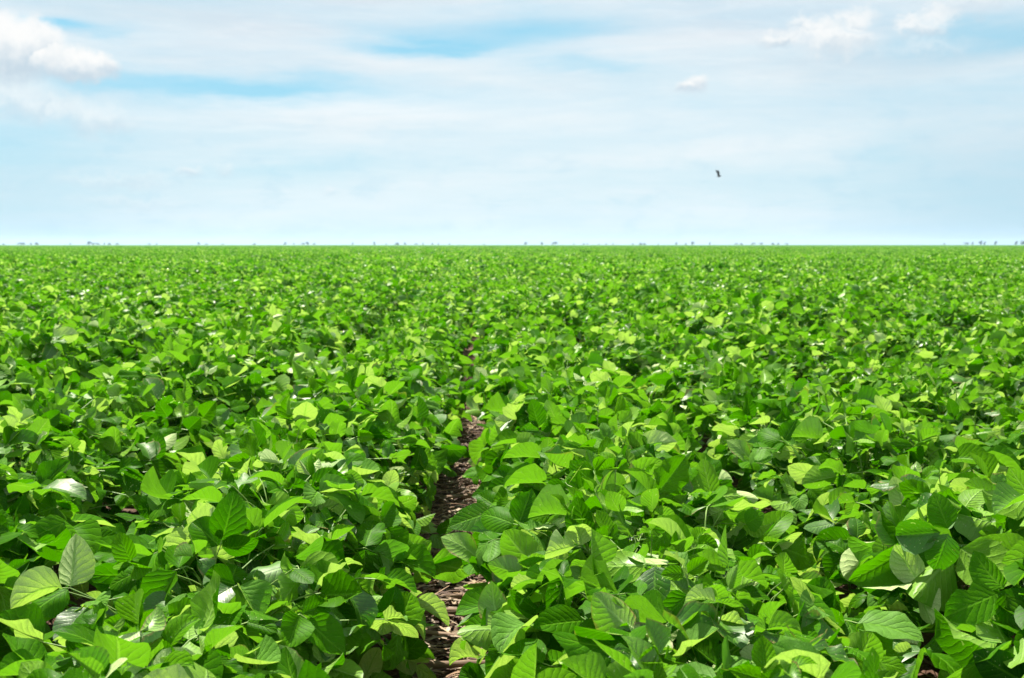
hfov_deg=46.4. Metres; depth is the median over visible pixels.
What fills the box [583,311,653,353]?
soybean plant
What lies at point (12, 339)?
soybean plant
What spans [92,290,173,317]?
soybean plant
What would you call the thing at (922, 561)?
soybean field
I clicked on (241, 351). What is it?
soybean plant
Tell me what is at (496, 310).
soybean plant
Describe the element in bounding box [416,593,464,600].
dead stalk
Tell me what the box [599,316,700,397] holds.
soybean plant
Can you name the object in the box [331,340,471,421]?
soybean plant
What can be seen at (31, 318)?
soybean plant
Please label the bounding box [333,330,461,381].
soybean plant
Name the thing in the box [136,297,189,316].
soybean plant
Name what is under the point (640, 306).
soybean plant
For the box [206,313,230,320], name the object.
soybean plant
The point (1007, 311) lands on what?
soybean plant
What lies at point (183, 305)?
soybean plant
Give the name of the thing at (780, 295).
soybean plant
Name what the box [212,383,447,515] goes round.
soybean plant
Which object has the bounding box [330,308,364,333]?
soybean plant
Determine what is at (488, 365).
soybean plant
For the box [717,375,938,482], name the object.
soybean plant
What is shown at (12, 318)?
soybean plant
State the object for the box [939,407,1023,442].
soybean plant
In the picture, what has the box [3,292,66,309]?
soybean plant
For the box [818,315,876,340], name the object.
soybean plant
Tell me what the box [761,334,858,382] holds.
soybean plant
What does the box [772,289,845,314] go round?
soybean plant
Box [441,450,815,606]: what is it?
soybean plant
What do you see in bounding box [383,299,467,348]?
soybean plant
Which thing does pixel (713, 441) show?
soybean plant
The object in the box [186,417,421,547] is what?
soybean plant
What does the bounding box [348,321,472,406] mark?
soybean plant
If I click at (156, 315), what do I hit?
soybean plant
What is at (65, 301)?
soybean plant
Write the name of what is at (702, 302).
soybean plant
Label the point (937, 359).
soybean plant
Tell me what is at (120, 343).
soybean plant
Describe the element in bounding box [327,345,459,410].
soybean plant
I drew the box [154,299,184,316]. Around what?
soybean plant
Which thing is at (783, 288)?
soybean plant
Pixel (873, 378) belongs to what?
soybean plant
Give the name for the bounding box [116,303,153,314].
soybean plant
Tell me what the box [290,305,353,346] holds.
soybean plant
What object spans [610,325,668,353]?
soybean plant
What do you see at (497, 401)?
soybean plant
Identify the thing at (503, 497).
soybean plant
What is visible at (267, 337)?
soybean plant
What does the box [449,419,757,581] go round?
soybean plant
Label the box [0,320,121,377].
soybean plant
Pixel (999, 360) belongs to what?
soybean plant
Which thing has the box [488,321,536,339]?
soybean plant
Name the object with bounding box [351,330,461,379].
soybean plant
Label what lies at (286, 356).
soybean plant
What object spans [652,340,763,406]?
soybean plant
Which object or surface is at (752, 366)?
soybean plant
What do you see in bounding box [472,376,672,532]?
soybean plant
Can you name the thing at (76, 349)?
soybean plant
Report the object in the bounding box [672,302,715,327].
soybean plant
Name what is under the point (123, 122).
sky
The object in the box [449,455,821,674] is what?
soybean plant
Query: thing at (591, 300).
soybean plant
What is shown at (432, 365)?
soybean plant
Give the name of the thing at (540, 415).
soybean plant
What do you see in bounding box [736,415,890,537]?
soybean plant
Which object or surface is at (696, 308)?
soybean plant
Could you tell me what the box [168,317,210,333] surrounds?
soybean plant
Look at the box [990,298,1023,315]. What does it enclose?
soybean plant
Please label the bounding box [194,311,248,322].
soybean plant
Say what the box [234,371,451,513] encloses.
soybean plant
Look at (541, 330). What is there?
soybean plant
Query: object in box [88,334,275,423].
soybean plant
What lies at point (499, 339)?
soybean plant
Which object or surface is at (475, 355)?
soybean plant
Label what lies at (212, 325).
soybean plant
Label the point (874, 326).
soybean plant
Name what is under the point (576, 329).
soybean plant
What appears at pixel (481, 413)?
soybean plant
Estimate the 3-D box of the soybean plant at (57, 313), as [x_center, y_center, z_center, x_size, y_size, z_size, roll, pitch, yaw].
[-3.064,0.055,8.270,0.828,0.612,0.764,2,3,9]
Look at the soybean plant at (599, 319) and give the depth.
9.32 m
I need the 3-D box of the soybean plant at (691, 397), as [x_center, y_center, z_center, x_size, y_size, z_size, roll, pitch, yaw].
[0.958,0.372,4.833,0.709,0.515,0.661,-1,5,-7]
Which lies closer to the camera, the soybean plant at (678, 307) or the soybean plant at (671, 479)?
the soybean plant at (671, 479)
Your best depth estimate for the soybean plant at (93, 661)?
1.50 m
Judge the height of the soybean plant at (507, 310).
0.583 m
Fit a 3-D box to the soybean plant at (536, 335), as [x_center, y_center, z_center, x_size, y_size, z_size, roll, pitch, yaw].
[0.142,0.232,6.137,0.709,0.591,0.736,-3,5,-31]
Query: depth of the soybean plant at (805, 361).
6.55 m
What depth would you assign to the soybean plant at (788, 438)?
3.36 m
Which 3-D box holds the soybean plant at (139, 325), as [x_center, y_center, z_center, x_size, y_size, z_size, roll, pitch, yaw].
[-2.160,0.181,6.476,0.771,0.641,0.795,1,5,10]
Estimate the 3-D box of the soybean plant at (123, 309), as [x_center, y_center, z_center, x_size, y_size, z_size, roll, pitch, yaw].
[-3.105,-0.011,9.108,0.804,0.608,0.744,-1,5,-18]
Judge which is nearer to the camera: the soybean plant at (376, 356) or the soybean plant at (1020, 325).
the soybean plant at (376, 356)
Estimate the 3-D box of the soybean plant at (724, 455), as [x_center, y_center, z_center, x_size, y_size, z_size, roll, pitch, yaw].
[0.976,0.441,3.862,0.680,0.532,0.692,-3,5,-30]
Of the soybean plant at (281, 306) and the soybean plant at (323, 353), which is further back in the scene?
the soybean plant at (281, 306)
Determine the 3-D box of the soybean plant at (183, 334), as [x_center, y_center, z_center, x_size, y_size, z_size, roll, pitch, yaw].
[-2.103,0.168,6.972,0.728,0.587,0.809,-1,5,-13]
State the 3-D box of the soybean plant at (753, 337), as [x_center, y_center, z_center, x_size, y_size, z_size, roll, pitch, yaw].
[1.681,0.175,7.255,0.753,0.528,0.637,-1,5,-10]
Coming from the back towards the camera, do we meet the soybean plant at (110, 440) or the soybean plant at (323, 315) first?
the soybean plant at (323, 315)
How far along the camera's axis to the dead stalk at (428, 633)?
3.01 m
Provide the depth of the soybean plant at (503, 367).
5.46 m
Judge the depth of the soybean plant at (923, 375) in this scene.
5.11 m
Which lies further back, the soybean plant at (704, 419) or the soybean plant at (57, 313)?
the soybean plant at (57, 313)
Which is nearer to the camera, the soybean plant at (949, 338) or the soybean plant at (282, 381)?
the soybean plant at (282, 381)
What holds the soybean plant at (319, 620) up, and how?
on the ground
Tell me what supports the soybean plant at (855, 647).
on the ground
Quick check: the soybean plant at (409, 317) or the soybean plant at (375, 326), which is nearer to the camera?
the soybean plant at (409, 317)
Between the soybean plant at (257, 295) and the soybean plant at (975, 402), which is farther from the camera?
the soybean plant at (257, 295)
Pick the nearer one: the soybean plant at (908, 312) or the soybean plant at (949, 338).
the soybean plant at (949, 338)
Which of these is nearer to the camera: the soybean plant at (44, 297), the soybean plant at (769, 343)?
the soybean plant at (769, 343)
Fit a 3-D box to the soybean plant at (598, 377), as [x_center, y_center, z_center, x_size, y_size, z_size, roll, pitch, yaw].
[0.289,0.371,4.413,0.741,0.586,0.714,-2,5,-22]
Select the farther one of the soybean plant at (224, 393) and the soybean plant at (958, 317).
the soybean plant at (958, 317)
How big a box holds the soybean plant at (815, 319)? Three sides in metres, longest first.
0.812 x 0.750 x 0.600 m
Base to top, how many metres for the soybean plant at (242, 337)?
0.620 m
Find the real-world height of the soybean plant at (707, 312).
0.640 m
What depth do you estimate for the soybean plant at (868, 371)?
5.52 m
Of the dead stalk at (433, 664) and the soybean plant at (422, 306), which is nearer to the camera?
the dead stalk at (433, 664)
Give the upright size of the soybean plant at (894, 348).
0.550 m
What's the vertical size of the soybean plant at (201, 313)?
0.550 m
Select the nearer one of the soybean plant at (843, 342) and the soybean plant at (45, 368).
the soybean plant at (45, 368)
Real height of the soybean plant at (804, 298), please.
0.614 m
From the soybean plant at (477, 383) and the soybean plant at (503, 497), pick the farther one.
the soybean plant at (477, 383)
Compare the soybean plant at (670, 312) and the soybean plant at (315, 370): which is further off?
the soybean plant at (670, 312)
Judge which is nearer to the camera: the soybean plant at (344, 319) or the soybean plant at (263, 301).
the soybean plant at (344, 319)
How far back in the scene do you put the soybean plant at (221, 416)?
4.46 m
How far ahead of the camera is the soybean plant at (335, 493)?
2.60 m
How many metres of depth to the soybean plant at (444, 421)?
4.67 m
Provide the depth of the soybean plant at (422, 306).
9.22 m
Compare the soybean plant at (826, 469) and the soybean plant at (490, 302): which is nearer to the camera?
the soybean plant at (826, 469)
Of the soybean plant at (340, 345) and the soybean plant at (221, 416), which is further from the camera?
the soybean plant at (340, 345)
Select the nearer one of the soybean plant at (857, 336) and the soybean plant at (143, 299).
the soybean plant at (857, 336)
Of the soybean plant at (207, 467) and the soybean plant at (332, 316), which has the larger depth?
the soybean plant at (332, 316)
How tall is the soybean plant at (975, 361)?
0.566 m
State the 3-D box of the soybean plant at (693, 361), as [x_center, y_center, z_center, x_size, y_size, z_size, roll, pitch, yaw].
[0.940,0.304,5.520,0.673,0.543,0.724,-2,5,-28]
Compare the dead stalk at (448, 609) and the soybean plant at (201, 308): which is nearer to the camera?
the dead stalk at (448, 609)
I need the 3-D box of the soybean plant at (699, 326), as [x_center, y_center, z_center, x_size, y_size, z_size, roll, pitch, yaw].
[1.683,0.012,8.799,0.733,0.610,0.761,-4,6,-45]
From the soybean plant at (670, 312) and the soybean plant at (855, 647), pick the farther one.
the soybean plant at (670, 312)
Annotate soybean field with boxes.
[0,245,1023,677]
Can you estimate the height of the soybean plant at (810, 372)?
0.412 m
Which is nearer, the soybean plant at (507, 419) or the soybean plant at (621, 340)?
the soybean plant at (507, 419)
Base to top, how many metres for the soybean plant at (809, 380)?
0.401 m
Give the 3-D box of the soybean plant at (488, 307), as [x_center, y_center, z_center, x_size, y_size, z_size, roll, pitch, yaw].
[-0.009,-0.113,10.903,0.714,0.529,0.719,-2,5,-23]
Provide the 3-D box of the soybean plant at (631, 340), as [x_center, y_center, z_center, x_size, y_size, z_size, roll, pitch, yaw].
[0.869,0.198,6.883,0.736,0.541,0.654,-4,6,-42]
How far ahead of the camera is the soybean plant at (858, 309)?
8.78 m
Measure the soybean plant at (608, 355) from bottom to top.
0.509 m
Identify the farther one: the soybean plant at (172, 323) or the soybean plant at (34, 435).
the soybean plant at (172, 323)
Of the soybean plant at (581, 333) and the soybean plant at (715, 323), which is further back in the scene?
the soybean plant at (581, 333)
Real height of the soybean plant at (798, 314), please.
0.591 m
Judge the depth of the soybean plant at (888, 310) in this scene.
9.90 m
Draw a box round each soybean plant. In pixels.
[0,298,22,316]
[0,301,37,322]
[0,315,39,334]
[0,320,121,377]
[0,323,31,349]
[0,374,180,563]
[0,378,222,504]
[0,406,152,587]
[0,415,143,553]
[0,570,321,677]
[0,585,362,677]
[1,336,123,416]
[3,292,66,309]
[3,306,83,329]
[7,295,55,312]
[7,312,63,334]
[9,350,94,394]
[10,342,99,393]
[10,491,418,677]
[17,646,330,677]
[24,291,87,309]
[26,366,193,452]
[33,315,86,326]
[36,303,99,327]
[38,295,53,304]
[42,295,136,319]
[56,299,125,322]
[57,306,165,357]
[69,398,189,523]
[76,317,164,362]
[78,314,174,360]
[87,502,448,677]
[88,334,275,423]
[90,298,140,319]
[91,351,252,468]
[91,440,470,677]
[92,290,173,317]
[95,305,194,334]
[99,433,431,657]
[103,298,165,318]
[105,377,248,460]
[109,317,192,339]
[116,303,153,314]
[126,439,435,591]
[128,288,200,315]
[135,337,289,412]
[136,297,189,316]
[138,327,286,451]
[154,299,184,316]
[160,342,289,412]
[163,308,230,331]
[166,308,219,333]
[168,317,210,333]
[172,295,206,317]
[185,323,309,386]
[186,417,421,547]
[192,314,300,352]
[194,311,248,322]
[205,296,268,317]
[205,331,321,390]
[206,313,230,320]
[206,317,328,385]
[208,301,339,356]
[209,303,252,321]
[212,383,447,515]
[215,294,281,314]
[219,407,453,588]
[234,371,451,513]
[238,292,303,312]
[238,297,289,312]
[240,311,345,352]
[245,362,440,465]
[249,307,346,359]
[252,351,443,406]
[257,324,330,356]
[259,321,331,363]
[268,322,329,357]
[269,365,457,486]
[277,367,466,484]
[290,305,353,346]
[296,306,352,351]
[310,306,360,352]
[313,305,374,339]
[320,353,452,466]
[324,300,373,340]
[326,299,380,337]
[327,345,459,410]
[327,352,470,457]
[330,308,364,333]
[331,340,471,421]
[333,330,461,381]
[335,314,357,342]
[337,309,374,338]
[344,307,378,337]
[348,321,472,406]
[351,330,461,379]
[355,335,464,420]
[374,326,458,365]
[375,296,468,342]
[375,321,455,348]
[376,329,460,380]
[380,309,467,371]
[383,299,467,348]
[386,311,471,379]
[389,299,475,344]
[390,303,473,365]
[394,318,460,373]
[398,294,466,317]
[400,321,466,370]
[407,301,472,325]
[427,306,468,330]
[430,300,468,350]
[430,363,449,396]
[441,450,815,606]
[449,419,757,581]
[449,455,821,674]
[455,496,803,677]
[457,509,923,677]
[460,347,587,407]
[462,363,590,484]
[463,326,561,377]
[464,334,603,422]
[464,398,661,483]
[465,355,594,466]
[468,359,647,464]
[470,308,558,341]
[472,296,535,338]
[472,301,532,337]
[472,331,545,356]
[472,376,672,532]
[472,422,756,600]
[472,436,752,561]
[473,299,573,339]
[473,309,577,347]
[474,343,600,410]
[476,366,698,458]
[477,362,686,455]
[477,385,682,488]
[478,295,564,322]
[478,298,527,320]
[479,346,648,396]
[482,318,559,344]
[482,345,512,368]
[482,395,732,481]
[483,326,617,427]
[484,316,537,339]
[485,320,562,345]
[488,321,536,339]
[490,299,549,315]
[494,333,528,344]
[494,335,587,358]
[511,550,907,677]
[560,285,623,325]
[562,287,633,355]
[567,294,650,336]
[572,306,620,340]
[574,306,618,336]
[576,307,627,355]
[577,298,644,341]
[582,307,657,340]
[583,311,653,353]
[584,302,671,338]
[584,320,625,347]
[588,310,652,350]
[595,324,675,354]
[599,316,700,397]
[600,316,670,354]
[601,317,639,333]
[604,330,689,366]
[606,320,718,379]
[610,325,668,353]
[611,325,722,398]
[619,329,724,395]
[633,353,687,390]
[636,347,742,397]
[643,635,897,677]
[646,346,792,451]
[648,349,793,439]
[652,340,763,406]
[654,295,694,314]
[659,296,711,325]
[661,301,692,327]
[670,362,794,445]
[671,297,727,323]
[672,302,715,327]
[676,291,762,334]
[680,367,801,443]
[682,294,748,334]
[691,369,847,439]
[693,299,771,332]
[699,294,818,336]
[701,309,808,348]
[703,415,779,453]
[707,395,870,542]
[708,311,788,356]
[715,313,770,347]
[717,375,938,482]
[723,318,821,363]
[726,401,973,590]
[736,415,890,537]
[746,280,822,304]
[746,323,822,368]
[748,287,788,304]
[752,326,837,380]
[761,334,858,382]
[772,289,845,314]
[773,293,816,312]
[775,407,1020,589]
[776,345,860,384]
[786,448,965,592]
[790,294,884,335]
[791,298,840,318]
[794,301,871,329]
[797,459,995,653]
[802,357,871,378]
[807,361,869,382]
[811,349,916,400]
[816,471,1023,643]
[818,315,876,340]
[818,315,895,345]
[819,311,877,339]
[831,360,926,398]
[835,360,886,392]
[836,324,866,348]
[838,319,907,356]
[844,290,887,312]
[845,310,938,359]
[846,361,942,420]
[848,463,1023,647]
[851,362,996,417]
[860,292,899,318]
[863,323,943,361]
[865,368,1006,442]
[866,297,914,318]
[866,322,970,367]
[879,301,939,320]
[885,330,988,361]
[890,383,1008,467]
[892,299,949,328]
[900,341,969,382]
[904,299,963,326]
[912,334,1009,376]
[913,299,987,328]
[917,302,1007,334]
[922,398,1023,442]
[924,342,1019,389]
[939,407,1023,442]
[944,324,979,341]
[944,334,1023,395]
[960,349,1023,395]
[962,314,1018,341]
[972,302,995,313]
[980,322,1023,342]
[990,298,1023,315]
[1001,302,1023,323]
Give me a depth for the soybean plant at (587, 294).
10.98 m
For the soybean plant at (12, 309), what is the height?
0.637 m
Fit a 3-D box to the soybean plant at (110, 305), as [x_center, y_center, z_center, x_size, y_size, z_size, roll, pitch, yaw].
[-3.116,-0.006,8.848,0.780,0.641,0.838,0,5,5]
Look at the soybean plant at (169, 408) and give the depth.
4.21 m
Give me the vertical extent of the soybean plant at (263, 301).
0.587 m
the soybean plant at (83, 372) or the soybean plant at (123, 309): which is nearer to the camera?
the soybean plant at (83, 372)
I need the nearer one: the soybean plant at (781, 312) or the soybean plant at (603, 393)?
the soybean plant at (603, 393)
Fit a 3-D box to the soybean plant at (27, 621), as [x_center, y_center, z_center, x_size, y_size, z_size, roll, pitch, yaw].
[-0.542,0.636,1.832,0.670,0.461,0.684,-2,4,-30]
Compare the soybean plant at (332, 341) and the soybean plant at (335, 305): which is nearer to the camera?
the soybean plant at (332, 341)
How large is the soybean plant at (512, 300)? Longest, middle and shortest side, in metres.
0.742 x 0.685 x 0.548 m
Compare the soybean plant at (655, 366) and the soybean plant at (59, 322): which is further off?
the soybean plant at (59, 322)
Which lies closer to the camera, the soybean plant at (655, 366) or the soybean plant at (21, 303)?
the soybean plant at (655, 366)
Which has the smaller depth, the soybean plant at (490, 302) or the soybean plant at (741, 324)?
the soybean plant at (741, 324)
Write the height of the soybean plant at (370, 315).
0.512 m
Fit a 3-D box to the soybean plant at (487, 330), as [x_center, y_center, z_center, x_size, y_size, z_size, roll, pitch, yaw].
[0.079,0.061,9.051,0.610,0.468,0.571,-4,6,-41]
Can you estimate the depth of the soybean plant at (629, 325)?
7.96 m
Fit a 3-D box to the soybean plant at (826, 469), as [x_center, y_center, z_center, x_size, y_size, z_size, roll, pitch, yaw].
[1.090,0.474,3.267,0.693,0.559,0.685,0,5,-3]
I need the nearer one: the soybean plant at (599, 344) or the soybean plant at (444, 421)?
the soybean plant at (444, 421)
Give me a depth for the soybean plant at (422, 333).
7.54 m
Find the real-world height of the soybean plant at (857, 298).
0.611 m
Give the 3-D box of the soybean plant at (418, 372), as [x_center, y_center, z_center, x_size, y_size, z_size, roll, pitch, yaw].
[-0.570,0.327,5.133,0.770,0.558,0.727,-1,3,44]
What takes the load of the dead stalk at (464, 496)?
on the ground
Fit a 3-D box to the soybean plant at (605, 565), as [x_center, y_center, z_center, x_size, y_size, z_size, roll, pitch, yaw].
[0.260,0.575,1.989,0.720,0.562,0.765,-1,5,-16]
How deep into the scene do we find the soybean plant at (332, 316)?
8.89 m
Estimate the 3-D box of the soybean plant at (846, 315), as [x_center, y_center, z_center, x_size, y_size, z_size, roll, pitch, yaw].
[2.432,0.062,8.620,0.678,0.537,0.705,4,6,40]
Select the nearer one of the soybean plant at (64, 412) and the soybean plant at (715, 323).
the soybean plant at (64, 412)
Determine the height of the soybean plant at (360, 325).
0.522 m
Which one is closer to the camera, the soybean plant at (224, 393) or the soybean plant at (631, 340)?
the soybean plant at (224, 393)
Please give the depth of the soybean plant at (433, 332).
7.38 m
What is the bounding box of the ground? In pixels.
[19,293,1014,677]
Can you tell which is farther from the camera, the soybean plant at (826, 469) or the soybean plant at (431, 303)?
the soybean plant at (431, 303)
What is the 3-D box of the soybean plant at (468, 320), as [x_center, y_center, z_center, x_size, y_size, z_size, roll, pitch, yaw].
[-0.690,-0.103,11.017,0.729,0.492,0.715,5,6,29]
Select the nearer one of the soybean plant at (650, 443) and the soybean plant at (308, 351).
the soybean plant at (650, 443)
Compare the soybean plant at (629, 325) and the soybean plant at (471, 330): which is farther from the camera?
the soybean plant at (471, 330)
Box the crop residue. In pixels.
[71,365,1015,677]
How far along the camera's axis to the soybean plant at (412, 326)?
7.83 m
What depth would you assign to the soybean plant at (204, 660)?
1.67 m
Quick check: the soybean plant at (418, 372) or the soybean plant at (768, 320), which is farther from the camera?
the soybean plant at (768, 320)
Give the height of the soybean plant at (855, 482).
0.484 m
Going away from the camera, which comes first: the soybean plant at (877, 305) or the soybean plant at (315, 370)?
the soybean plant at (315, 370)
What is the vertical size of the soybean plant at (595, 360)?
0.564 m
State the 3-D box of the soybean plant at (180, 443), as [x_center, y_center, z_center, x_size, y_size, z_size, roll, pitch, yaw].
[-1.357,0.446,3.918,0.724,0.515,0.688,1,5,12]
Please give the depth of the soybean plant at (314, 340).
7.16 m
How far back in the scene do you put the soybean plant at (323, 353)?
6.93 m
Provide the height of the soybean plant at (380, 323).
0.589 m
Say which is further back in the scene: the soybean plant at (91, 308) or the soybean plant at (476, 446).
the soybean plant at (91, 308)
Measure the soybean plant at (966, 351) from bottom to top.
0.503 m
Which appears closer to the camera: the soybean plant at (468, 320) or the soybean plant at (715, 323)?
the soybean plant at (715, 323)
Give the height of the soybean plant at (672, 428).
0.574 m
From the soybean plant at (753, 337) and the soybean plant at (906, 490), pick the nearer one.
the soybean plant at (906, 490)
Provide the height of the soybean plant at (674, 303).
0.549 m
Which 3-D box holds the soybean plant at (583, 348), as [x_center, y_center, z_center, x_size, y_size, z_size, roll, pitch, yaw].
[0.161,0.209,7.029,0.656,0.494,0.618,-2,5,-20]
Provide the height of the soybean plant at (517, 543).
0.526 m
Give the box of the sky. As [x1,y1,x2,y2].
[0,0,1023,244]
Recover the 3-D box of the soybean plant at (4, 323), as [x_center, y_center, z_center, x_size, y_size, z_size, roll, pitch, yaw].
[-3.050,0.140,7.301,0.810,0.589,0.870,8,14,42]
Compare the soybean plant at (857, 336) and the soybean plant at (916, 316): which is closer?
the soybean plant at (857, 336)
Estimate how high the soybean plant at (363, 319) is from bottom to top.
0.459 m
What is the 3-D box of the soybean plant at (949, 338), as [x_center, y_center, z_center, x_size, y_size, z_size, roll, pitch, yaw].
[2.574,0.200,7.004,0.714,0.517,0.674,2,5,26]
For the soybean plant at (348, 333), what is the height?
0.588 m
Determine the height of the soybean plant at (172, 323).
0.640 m
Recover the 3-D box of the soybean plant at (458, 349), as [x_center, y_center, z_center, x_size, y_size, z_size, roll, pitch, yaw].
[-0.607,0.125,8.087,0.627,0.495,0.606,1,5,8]
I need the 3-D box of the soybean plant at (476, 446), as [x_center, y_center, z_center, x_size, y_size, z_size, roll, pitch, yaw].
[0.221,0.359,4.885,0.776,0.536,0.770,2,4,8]
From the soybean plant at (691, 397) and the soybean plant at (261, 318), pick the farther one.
the soybean plant at (261, 318)
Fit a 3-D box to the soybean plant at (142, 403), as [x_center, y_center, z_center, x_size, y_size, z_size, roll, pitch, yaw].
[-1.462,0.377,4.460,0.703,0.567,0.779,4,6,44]
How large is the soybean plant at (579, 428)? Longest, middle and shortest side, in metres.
0.776 x 0.770 x 0.536 m
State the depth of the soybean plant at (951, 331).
8.39 m
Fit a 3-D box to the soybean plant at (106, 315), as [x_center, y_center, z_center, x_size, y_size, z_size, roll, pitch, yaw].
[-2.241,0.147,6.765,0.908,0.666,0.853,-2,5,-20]
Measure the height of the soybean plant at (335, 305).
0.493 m
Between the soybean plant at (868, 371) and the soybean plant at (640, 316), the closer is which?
the soybean plant at (868, 371)
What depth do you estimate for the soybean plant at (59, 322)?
7.97 m
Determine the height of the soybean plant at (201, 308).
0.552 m
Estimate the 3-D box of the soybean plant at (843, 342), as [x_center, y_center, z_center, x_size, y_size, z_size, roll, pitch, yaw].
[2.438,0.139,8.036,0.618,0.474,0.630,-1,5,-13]
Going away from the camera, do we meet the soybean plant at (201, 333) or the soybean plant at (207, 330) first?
the soybean plant at (201, 333)
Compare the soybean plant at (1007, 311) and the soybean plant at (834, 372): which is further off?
the soybean plant at (1007, 311)
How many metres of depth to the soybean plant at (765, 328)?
7.43 m
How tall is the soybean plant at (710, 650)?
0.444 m
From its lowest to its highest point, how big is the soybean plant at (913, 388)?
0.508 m
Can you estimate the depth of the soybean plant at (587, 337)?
9.22 m
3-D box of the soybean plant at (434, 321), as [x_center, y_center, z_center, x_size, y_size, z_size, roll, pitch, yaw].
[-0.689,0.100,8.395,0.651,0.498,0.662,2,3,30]
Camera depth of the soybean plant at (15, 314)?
8.99 m
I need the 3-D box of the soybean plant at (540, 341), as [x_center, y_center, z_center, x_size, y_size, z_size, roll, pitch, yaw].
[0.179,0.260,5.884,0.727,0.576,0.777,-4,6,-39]
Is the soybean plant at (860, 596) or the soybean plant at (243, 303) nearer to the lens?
the soybean plant at (860, 596)
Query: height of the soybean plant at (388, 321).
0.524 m
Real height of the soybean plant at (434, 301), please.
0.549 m
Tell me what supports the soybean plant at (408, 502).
on the ground
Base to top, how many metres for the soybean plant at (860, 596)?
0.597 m
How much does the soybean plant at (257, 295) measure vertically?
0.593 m
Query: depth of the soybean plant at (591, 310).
10.26 m
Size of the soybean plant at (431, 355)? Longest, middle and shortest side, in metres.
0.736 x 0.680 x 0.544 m
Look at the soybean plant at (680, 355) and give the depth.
6.16 m
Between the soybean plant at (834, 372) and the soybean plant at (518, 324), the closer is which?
the soybean plant at (834, 372)
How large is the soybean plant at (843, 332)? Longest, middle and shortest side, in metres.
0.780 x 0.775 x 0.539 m
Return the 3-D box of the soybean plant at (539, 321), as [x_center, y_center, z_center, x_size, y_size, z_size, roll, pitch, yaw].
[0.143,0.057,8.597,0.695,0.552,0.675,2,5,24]
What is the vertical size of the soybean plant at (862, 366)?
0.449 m
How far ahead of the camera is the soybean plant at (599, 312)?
9.69 m
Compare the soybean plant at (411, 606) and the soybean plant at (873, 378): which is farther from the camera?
the soybean plant at (873, 378)
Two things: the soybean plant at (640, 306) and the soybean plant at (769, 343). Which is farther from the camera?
the soybean plant at (640, 306)
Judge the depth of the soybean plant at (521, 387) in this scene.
4.65 m
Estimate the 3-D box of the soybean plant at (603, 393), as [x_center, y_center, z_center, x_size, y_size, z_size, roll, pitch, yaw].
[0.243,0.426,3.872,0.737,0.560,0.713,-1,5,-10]
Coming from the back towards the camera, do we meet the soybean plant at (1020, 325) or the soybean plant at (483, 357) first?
the soybean plant at (1020, 325)
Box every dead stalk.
[388,659,484,671]
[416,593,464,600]
[418,630,459,638]
[424,607,468,616]
[434,493,472,500]
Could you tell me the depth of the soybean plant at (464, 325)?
10.14 m
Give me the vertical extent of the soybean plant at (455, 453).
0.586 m
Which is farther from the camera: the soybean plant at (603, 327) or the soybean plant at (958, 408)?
the soybean plant at (603, 327)
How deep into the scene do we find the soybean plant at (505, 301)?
10.39 m
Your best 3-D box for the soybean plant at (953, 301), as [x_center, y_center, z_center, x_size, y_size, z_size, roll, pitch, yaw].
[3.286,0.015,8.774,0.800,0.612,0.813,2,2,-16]
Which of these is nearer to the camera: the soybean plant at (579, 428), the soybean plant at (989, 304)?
the soybean plant at (579, 428)
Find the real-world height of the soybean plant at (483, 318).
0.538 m
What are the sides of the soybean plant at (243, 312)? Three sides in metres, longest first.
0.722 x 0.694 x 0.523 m
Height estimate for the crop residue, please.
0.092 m
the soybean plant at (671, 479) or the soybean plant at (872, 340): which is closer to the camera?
the soybean plant at (671, 479)
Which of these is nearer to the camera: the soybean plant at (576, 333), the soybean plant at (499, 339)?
the soybean plant at (499, 339)
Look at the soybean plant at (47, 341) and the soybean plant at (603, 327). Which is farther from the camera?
the soybean plant at (603, 327)
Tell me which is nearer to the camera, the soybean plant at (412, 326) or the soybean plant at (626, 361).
the soybean plant at (626, 361)
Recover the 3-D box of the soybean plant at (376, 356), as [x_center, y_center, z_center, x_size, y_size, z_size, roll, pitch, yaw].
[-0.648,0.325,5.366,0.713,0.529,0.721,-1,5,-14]
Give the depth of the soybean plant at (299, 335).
7.22 m
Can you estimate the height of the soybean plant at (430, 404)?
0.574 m
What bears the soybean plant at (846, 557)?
on the ground
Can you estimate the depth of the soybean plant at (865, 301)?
10.33 m
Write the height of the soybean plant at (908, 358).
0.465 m
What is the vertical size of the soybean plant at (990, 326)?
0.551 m
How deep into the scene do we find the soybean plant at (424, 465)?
3.59 m

